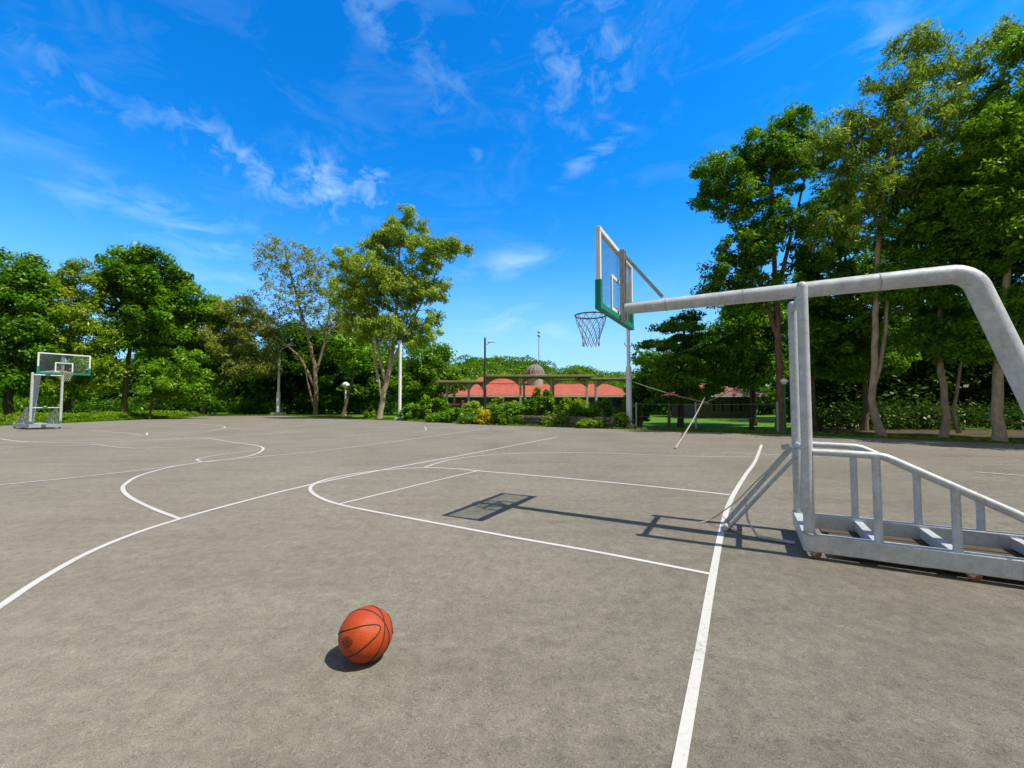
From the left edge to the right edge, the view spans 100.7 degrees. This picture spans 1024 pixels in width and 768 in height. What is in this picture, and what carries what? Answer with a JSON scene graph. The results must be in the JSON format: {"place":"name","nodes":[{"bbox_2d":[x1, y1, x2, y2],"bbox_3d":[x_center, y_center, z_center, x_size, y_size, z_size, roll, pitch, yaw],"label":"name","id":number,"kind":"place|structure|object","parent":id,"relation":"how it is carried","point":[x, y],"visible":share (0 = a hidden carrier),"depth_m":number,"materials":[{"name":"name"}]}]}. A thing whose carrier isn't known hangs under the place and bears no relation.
{"place":"outdoors","nodes":[
{"label":"outdoors","id":0,"kind":"place"},
{"bbox_2d":[450,400,463,408],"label":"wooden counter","id":1,"kind":"object","parent":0,"point":[456,405],"visible":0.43,"depth_m":46.45,"materials":[{"name":"brown wood"}]},
{"bbox_2d":[0,410,1014,442],"bbox_3d":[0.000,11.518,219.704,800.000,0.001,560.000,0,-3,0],"label":"lawn","id":2,"kind":"structure","parent":0,"point":[656,420],"depth_m":35.68,"materials":[{"name":"green plant"}]},
{"bbox_2d":[0,246,71,415],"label":"broad leaf tree","id":3,"kind":"object","parent":2,"relation":"on","point":[17,368],"visible":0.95,"depth_m":43.78,"materials":[{"name":"green plant"}]},
{"bbox_2d":[0,256,134,413],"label":"broad leaf tree","id":4,"kind":"object","parent":2,"relation":"on","point":[76,310],"visible":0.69,"depth_m":47.92,"materials":[{"name":"green plant"}]},
{"bbox_2d":[0,410,208,425],"bbox_3d":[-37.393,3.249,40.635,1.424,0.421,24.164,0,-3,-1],"label":"verge grass","id":5,"kind":"structure","parent":2,"relation":"on","point":[71,420],"depth_m":39.10,"materials":[{"name":"green plant"}]},
{"bbox_2d":[91,241,206,411],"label":"broad leaf tree","id":6,"kind":"object","parent":2,"relation":"on","point":[150,297],"visible":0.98,"depth_m":50.87,"materials":[{"name":"green plant"}]},
{"bbox_2d":[128,346,217,418],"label":"sapling","id":7,"kind":"object","parent":2,"relation":"on","point":[191,387],"visible":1,"depth_m":42.58,"materials":[{"name":"green plant"}]},
{"bbox_2d":[146,285,248,412],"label":"broad leaf tree","id":8,"kind":"object","parent":2,"relation":"on","point":[204,314],"visible":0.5,"depth_m":54.94,"materials":[{"name":"green plant"}]},
{"bbox_2d":[0,392,401,414],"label":"woodland undergrowth","id":9,"kind":"object","parent":2,"relation":"on","point":[236,406],"visible":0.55,"depth_m":63.20,"materials":[{"name":"green plant"}]},
{"bbox_2d":[0,334,414,411],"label":"woodland backdrop","id":10,"kind":"structure","parent":2,"relation":"on","point":[241,389],"depth_m":76.12,"materials":[{"name":"green plant"}]},
{"bbox_2d":[194,292,288,414],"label":"olive tree","id":11,"kind":"object","parent":2,"relation":"on","point":[239,349],"visible":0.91,"depth_m":54.47,"materials":[{"name":"green plant"}]},
{"bbox_2d":[270,344,291,414],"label":"light pole","id":12,"kind":"object","parent":2,"relation":"on","point":[277,412],"visible":0.71,"depth_m":57.19,"materials":[{"name":"metal"}]},
{"bbox_2d":[229,319,340,413],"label":"dark tree","id":13,"kind":"object","parent":2,"relation":"on","point":[292,377],"visible":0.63,"depth_m":62.94,"materials":[{"name":"green plant"}]},
{"bbox_2d":[226,231,356,415],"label":"half bare tree","id":14,"kind":"object","parent":2,"relation":"on","point":[296,291],"visible":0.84,"depth_m":54.96,"materials":[{"name":"green plant"}]},
{"bbox_2d":[342,382,349,414],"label":"globe lamp","id":15,"kind":"object","parent":2,"relation":"on","point":[345,385],"visible":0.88,"depth_m":56.49,"materials":[{"name":"paint"}]},
{"bbox_2d":[323,329,386,415],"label":"slim tree","id":16,"kind":"object","parent":2,"relation":"on","point":[349,353],"visible":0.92,"depth_m":51.59,"materials":[{"name":"green plant"}]},
{"bbox_2d":[307,301,407,413],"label":"dark tree","id":17,"kind":"object","parent":2,"relation":"on","point":[365,384],"visible":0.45,"depth_m":59.84,"materials":[{"name":"green plant"}]},
{"bbox_2d":[363,410,376,417],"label":"shrub","id":18,"kind":"object","parent":2,"relation":"on","point":[371,414],"visible":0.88,"depth_m":42.82,"materials":[{"name":"green plant"}]},
{"bbox_2d":[322,203,474,418],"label":"feathery tree","id":19,"kind":"object","parent":2,"relation":"on","point":[380,275],"visible":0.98,"depth_m":42.62,"materials":[{"name":"green plant"}]},
{"bbox_2d":[394,332,404,420],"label":"light pole","id":20,"kind":"object","parent":2,"relation":"on","point":[400,337],"visible":0.81,"depth_m":40.10,"materials":[{"name":"metal"}]},
{"bbox_2d":[396,402,426,420],"bbox_3d":[-9.207,2.545,39.334,3.059,1.866,1.870,0,-3,0],"label":"shrub","id":21,"kind":"object","parent":2,"relation":"on","point":[412,410],"visible":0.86,"depth_m":39.03,"materials":[{"name":"green plant"}]},
{"bbox_2d":[390,339,469,407],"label":"broad leaf tree","id":22,"kind":"object","parent":2,"relation":"on","point":[420,377],"visible":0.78,"depth_m":56.76,"materials":[{"name":"green plant"}]},
{"bbox_2d":[420,394,450,418],"bbox_3d":[-7.312,2.214,39.562,3.395,2.550,2.147,0,-3,0],"label":"shrub","id":23,"kind":"object","parent":2,"relation":"on","point":[436,405],"visible":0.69,"depth_m":39.36,"materials":[{"name":"green plant"}]},
{"bbox_2d":[425,413,447,422],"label":"shrub","id":24,"kind":"object","parent":2,"relation":"on","point":[437,418],"visible":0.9,"depth_m":34.92,"materials":[{"name":"green plant"}]},
{"bbox_2d":[437,407,454,413],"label":"shrub","id":25,"kind":"object","parent":2,"relation":"on","point":[441,410],"visible":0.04,"depth_m":36.90,"materials":[{"name":"green plant"}]},
{"bbox_2d":[440,408,480,422],"bbox_3d":[-4.118,2.607,35.040,3.715,1.365,2.590,0,-3,0],"label":"hedge","id":26,"kind":"object","parent":2,"relation":"on","point":[454,413],"visible":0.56,"depth_m":34.59,"materials":[{"name":"green plant"}]},
{"bbox_2d":[456,414,477,423],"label":"shrub","id":27,"kind":"object","parent":2,"relation":"on","point":[466,419],"visible":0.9,"depth_m":32.38,"materials":[{"name":"green plant"}]},
{"bbox_2d":[462,400,482,411],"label":"shrub","id":28,"kind":"object","parent":2,"relation":"on","point":[476,404],"visible":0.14,"depth_m":35.82,"materials":[{"name":"green plant"}]},
{"bbox_2d":[473,406,493,424],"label":"flowering shrub","id":29,"kind":"object","parent":2,"relation":"on","point":[482,417],"visible":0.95,"depth_m":31.82,"materials":[{"name":"yellow plant"}]},
{"bbox_2d":[483,338,494,412],"bbox_3d":[-1.779,-0.287,33.289,0.945,6.866,0.280,0,-3,0],"label":"street lamp","id":30,"kind":"object","parent":2,"relation":"on","point":[484,395],"visible":0.94,"depth_m":33.23,"materials":[{"name":"metal"}]},
{"bbox_2d":[209,414,779,433],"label":"verge grass","id":31,"kind":"structure","parent":2,"relation":"on","point":[728,430],"depth_m":28.37,"materials":[{"name":"green plant"}]},
{"bbox_2d":[486,397,515,410],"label":"shrub","id":32,"kind":"object","parent":2,"relation":"on","point":[490,404],"visible":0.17,"depth_m":34.13,"materials":[{"name":"green plant"}]},
{"bbox_2d":[475,376,526,382],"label":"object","id":33,"kind":"structure","parent":2,"relation":"on","point":[498,380],"depth_m":86.00,"materials":[{"name":"red tile"}]},
{"bbox_2d":[500,414,524,425],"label":"shrub","id":34,"kind":"object","parent":2,"relation":"on","point":[509,419],"visible":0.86,"depth_m":30.88,"materials":[{"name":"green plant"}]},
{"bbox_2d":[490,401,536,422],"bbox_3d":[0.176,2.208,32.066,3.746,1.892,2.398,0,-3,0],"label":"hedge","id":35,"kind":"object","parent":2,"relation":"on","point":[498,412],"visible":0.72,"depth_m":31.65,"materials":[{"name":"green plant"}]},
{"bbox_2d":[425,413,616,428],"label":"stone wall","id":36,"kind":"structure","parent":2,"relation":"on","point":[573,421],"depth_m":28.93,"materials":[{"name":"grey stone"}]},
{"bbox_2d":[521,398,530,412],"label":"shrub","id":37,"kind":"object","parent":2,"relation":"on","point":[527,406],"visible":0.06,"depth_m":32.82,"materials":[{"name":"green plant"}]},
{"bbox_2d":[439,365,625,413],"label":"house","id":38,"kind":"structure","parent":2,"relation":"on","point":[508,392],"depth_m":63.64,"materials":[{"name":"red tile"}]},
{"bbox_2d":[448,399,457,403],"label":"window","id":39,"kind":"structure","parent":38,"relation":"in","point":[450,401],"depth_m":62.92,"materials":[{"name":"black glass"}]},
{"bbox_2d":[501,399,511,402],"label":"window","id":40,"kind":"structure","parent":38,"relation":"in","point":[505,400],"depth_m":62.92,"materials":[{"name":"black glass"}]},
{"bbox_2d":[556,399,561,407],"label":"window","id":41,"kind":"structure","parent":38,"relation":"in","point":[557,400],"depth_m":62.90,"materials":[{"name":"black glass"}]},
{"bbox_2d":[610,399,620,408],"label":"window","id":42,"kind":"structure","parent":38,"relation":"in","point":[616,403],"depth_m":62.89,"materials":[{"name":"black glass"}]},
{"bbox_2d":[436,375,632,406],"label":"arched canopy","id":43,"kind":"object","parent":2,"relation":"on","point":[519,380],"visible":0.76,"depth_m":52.44,"materials":[{"name":"brown wood"}]},
{"bbox_2d":[537,331,540,364],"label":"communication mast","id":44,"kind":"object","parent":2,"relation":"on","point":[538,335],"visible":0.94,"depth_m":241.01,"materials":[{"name":"metal"}]},
{"bbox_2d":[528,387,557,417],"bbox_3d":[2.286,1.673,31.645,2.330,2.909,1.645,0,-3,0],"label":"tall shrub","id":45,"kind":"object","parent":2,"relation":"on","point":[541,405],"visible":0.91,"depth_m":31.42,"materials":[{"name":"green plant"}]},
{"bbox_2d":[540,414,565,426],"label":"shrub","id":46,"kind":"object","parent":2,"relation":"on","point":[550,421],"visible":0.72,"depth_m":29.16,"materials":[{"name":"green plant"}]},
{"bbox_2d":[554,397,589,415],"bbox_3d":[4.422,1.970,30.824,2.644,2.254,1.640,0,-3,-9],"label":"shrub","id":47,"kind":"object","parent":2,"relation":"on","point":[565,402],"visible":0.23,"depth_m":30.81,"materials":[{"name":"green plant"}]},
{"bbox_2d":[558,404,607,421],"bbox_3d":[4.859,2.212,29.427,3.643,1.646,2.333,0,-3,0],"label":"hedge","id":48,"kind":"object","parent":2,"relation":"on","point":[576,411],"visible":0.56,"depth_m":28.74,"materials":[{"name":"green plant"}]},
{"bbox_2d":[576,416,604,428],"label":"shrub","id":49,"kind":"object","parent":2,"relation":"on","point":[590,423],"visible":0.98,"depth_m":26.87,"materials":[{"name":"green plant"}]},
{"bbox_2d":[593,398,615,418],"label":"shrub","id":50,"kind":"object","parent":2,"relation":"on","point":[605,404],"visible":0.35,"depth_m":29.84,"materials":[{"name":"green plant"}]},
{"bbox_2d":[610,411,631,427],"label":"shrub","id":51,"kind":"object","parent":2,"relation":"on","point":[622,420],"visible":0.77,"depth_m":26.99,"materials":[{"name":"green plant"}]},
{"bbox_2d":[624,282,634,427],"bbox_3d":[7.596,-1.879,27.669,0.720,9.542,0.720,0,-3,0],"label":"light pole","id":52,"kind":"object","parent":2,"relation":"on","point":[629,403],"visible":0.73,"depth_m":27.46,"materials":[{"name":"metal"}]},
{"bbox_2d":[622,377,654,426],"bbox_3d":[8.782,1.288,29.629,2.499,3.498,1.770,0,-3,0],"label":"tall shrub","id":53,"kind":"object","parent":2,"relation":"on","point":[640,393],"visible":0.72,"depth_m":29.33,"materials":[{"name":"green plant"}]},
{"bbox_2d":[644,353,692,427],"bbox_3d":[9.934,0.462,26.976,2.798,4.948,2.150,0,-3,0],"label":"young tree","id":54,"kind":"object","parent":2,"relation":"on","point":[667,372],"visible":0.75,"depth_m":26.84,"materials":[{"name":"green plant"}]},
{"bbox_2d":[625,309,737,427],"bbox_3d":[11.189,-0.917,28.086,7.315,7.823,5.336,0,-3,0],"label":"layered tree","id":55,"kind":"object","parent":2,"relation":"on","point":[689,356],"visible":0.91,"depth_m":27.37,"materials":[{"name":"green plant"}]},
{"bbox_2d":[635,402,778,431],"bbox_3d":[11.226,1.958,25.148,7.757,1.750,0.107,-2,-3,31],"label":"wire fence","id":56,"kind":"object","parent":2,"relation":"on","point":[776,418],"visible":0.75,"depth_m":24.75,"materials":[{"name":"grey metal"}]},
{"bbox_2d":[626,379,708,403],"bbox_3d":[8.918,0.380,24.833,4.964,1.558,0.055,-2,-3,42],"label":"bamboo pole","id":57,"kind":"object","parent":56,"relation":"on","point":[669,393],"visible":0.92,"depth_m":24.54,"materials":[{"name":"beige wood"}]},
{"bbox_2d":[696,385,739,405],"bbox_3d":[11.775,0.628,24.147,3.684,1.195,0.056,1,-3,-27],"label":"bamboo pole","id":58,"kind":"object","parent":56,"relation":"attached to","point":[718,396],"visible":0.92,"depth_m":24.10,"materials":[{"name":"beige wood"}]},
{"bbox_2d":[630,346,790,414],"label":"woodland backdrop","id":59,"kind":"structure","parent":2,"relation":"on","point":[765,405],"depth_m":58.22,"materials":[{"name":"green plant"}]},
{"bbox_2d":[661,384,768,418],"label":"house","id":60,"kind":"structure","parent":2,"relation":"on","point":[725,411],"depth_m":44.91,"materials":[{"name":"red tile"}]},
{"bbox_2d":[711,400,716,412],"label":"window","id":61,"kind":"structure","parent":60,"relation":"in","point":[713,407],"depth_m":44.90,"materials":[{"name":"black glass"}]},
{"bbox_2d":[720,400,725,412],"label":"window","id":62,"kind":"structure","parent":60,"relation":"in","point":[722,407],"depth_m":44.90,"materials":[{"name":"black glass"}]},
{"bbox_2d":[729,400,734,412],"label":"window","id":63,"kind":"structure","parent":60,"relation":"in","point":[731,407],"depth_m":44.90,"materials":[{"name":"black glass"}]},
{"bbox_2d":[738,400,743,412],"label":"window","id":64,"kind":"structure","parent":60,"relation":"in","point":[740,407],"depth_m":44.89,"materials":[{"name":"black glass"}]},
{"bbox_2d":[688,283,789,425],"bbox_3d":[16.874,-2.205,31.317,8.225,10.680,6.334,0,-3,0],"label":"broad leaf tree","id":65,"kind":"object","parent":2,"relation":"on","point":[744,329],"visible":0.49,"depth_m":29.99,"materials":[{"name":"green plant"}]},
{"bbox_2d":[718,343,775,429],"bbox_3d":[14.458,0.159,26.054,2.969,5.469,2.561,0,-3,0],"label":"slim tree","id":66,"kind":"object","parent":2,"relation":"on","point":[748,363],"visible":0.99,"depth_m":25.64,"materials":[{"name":"green plant"}]},
{"bbox_2d":[685,100,839,430],"bbox_3d":[15.127,-7.066,25.414,9.219,19.880,4.981,0,-3,0],"label":"tall tree","id":67,"kind":"object","parent":2,"relation":"on","point":[774,152],"visible":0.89,"depth_m":24.98,"materials":[{"name":"green plant"}]},
{"bbox_2d":[780,378,788,431],"bbox_3d":[14.936,1.192,23.221,0.403,3.007,0.393,0,-3,0],"label":"globe lamp","id":68,"kind":"object","parent":2,"relation":"on","point":[783,381],"visible":0.92,"depth_m":23.19,"materials":[{"name":"grey metal"}]},
{"bbox_2d":[778,243,832,429],"bbox_3d":[18.642,-2.866,26.088,3.185,11.532,2.945,0,-3,0],"label":"slim tree","id":69,"kind":"object","parent":2,"relation":"on","point":[796,256],"visible":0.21,"depth_m":25.88,"materials":[{"name":"green plant"}]},
{"bbox_2d":[781,174,926,430],"bbox_3d":[20.389,-4.912,25.287,8.690,15.588,5.495,0,-3,0],"label":"broad leaf tree","id":70,"kind":"object","parent":2,"relation":"on","point":[848,317],"visible":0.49,"depth_m":24.50,"materials":[{"name":"green plant"}]},
{"bbox_2d":[773,293,1022,422],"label":"woodland backdrop","id":71,"kind":"structure","parent":2,"relation":"on","point":[919,378],"depth_m":34.89,"materials":[{"name":"green plant"}]},
{"bbox_2d":[778,431,1023,443],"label":"verge grass","id":72,"kind":"structure","parent":2,"relation":"on","point":[958,438],"depth_m":19.18,"materials":[{"name":"green plant"}]},
{"bbox_2d":[787,393,1023,430],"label":"woodland undergrowth","id":73,"kind":"object","parent":2,"relation":"on","point":[921,417],"visible":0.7,"depth_m":26.82,"materials":[{"name":"green plant"}]},
{"bbox_2d":[795,11,1021,436],"bbox_3d":[19.917,-7.888,21.012,11.178,21.241,4.473,0,-3,0],"label":"pale trunk tree","id":74,"kind":"object","parent":2,"relation":"on","point":[871,185],"visible":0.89,"depth_m":20.63,"materials":[{"name":"green plant"}]},
{"bbox_2d":[812,426,1023,443],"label":"leaf litter","id":75,"kind":"object","parent":2,"relation":"on","point":[973,433],"visible":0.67,"depth_m":23.43,"materials":[{"name":"plant"}]},
{"bbox_2d":[854,74,1023,437],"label":"broad leaf tree","id":76,"kind":"object","parent":2,"relation":"on","point":[928,224],"visible":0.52,"depth_m":19.80,"materials":[{"name":"green plant"}]},
{"bbox_2d":[942,23,1023,442],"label":"broad leaf tree","id":77,"kind":"object","parent":2,"relation":"on","point":[999,136],"visible":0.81,"depth_m":17.73,"materials":[{"name":"green plant"}]},
{"bbox_2d":[986,218,1023,272],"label":"broad leaf tree","id":78,"kind":"object","parent":2,"relation":"on","point":[1015,244],"visible":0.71,"depth_m":16.83,"materials":[{"name":"green plant"}]},
{"bbox_2d":[991,20,1023,123],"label":"pale trunk tree","id":79,"kind":"object","parent":2,"relation":"on","point":[1015,73],"visible":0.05,"depth_m":19.95,"materials":[{"name":"green plant"}]},
{"bbox_2d":[0,416,1023,767],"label":"court pavement","id":80,"kind":"structure","parent":0,"point":[206,640],"depth_m":3.36,"materials":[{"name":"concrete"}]},
{"bbox_2d":[12,352,90,428],"bbox_3d":[-28.866,0.523,26.452,6.386,4.528,2.283,-1,-3,29],"label":"portable basketball hoop","id":81,"kind":"object","parent":80,"relation":"on","point":[29,423],"visible":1,"depth_m":26.27,"materials":[{"name":"metal"}]},
{"bbox_2d":[338,605,392,663],"bbox_3d":[-0.916,1.567,2.662,0.331,0.314,0.330,0,-3,0],"label":"basketball","id":82,"kind":"object","parent":80,"relation":"on","point":[365,633],"visible":1,"depth_m":2.56,"materials":[{"name":"rubber"}]},
{"bbox_2d":[0,423,1023,767],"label":"court markings","id":83,"kind":"object","parent":80,"relation":"on","point":[684,731],"visible":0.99,"depth_m":4.33,"materials":[{"name":"paint"}]},
{"bbox_2d":[675,397,704,448],"bbox_3d":[8.081,1.472,18.901,0.075,1.962,9.461,-2,-3,30],"label":"bamboo pole","id":84,"kind":"object","parent":80,"relation":"on","point":[678,443],"visible":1,"depth_m":17.38,"materials":[{"name":"beige wood"}]},
{"bbox_2d":[574,226,1023,580],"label":"portable basketball hoop","id":85,"kind":"object","parent":80,"relation":"on","point":[978,552],"visible":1,"depth_m":4.45,"materials":[{"name":"metal"}]},
{"bbox_2d":[602,429,1007,446],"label":"fallen leaves","id":86,"kind":"object","parent":80,"relation":"on","point":[813,438],"visible":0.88,"depth_m":19.12,"materials":[{"name":"brown plant"}]},
{"bbox_2d":[0,0,1023,401],"label":"sky","id":87,"kind":"structure","parent":0,"point":[195,131],"materials":[{"name":"blue"}]},
{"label":"hill","id":88,"kind":"structure","parent":0,"visible":0},
{"bbox_2d":[422,354,672,391],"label":"hill woodland","id":89,"kind":"object","parent":88,"relation":"on","point":[497,365],"visible":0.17,"depth_m":168.94,"materials":[{"name":"green plant"}]}
]}

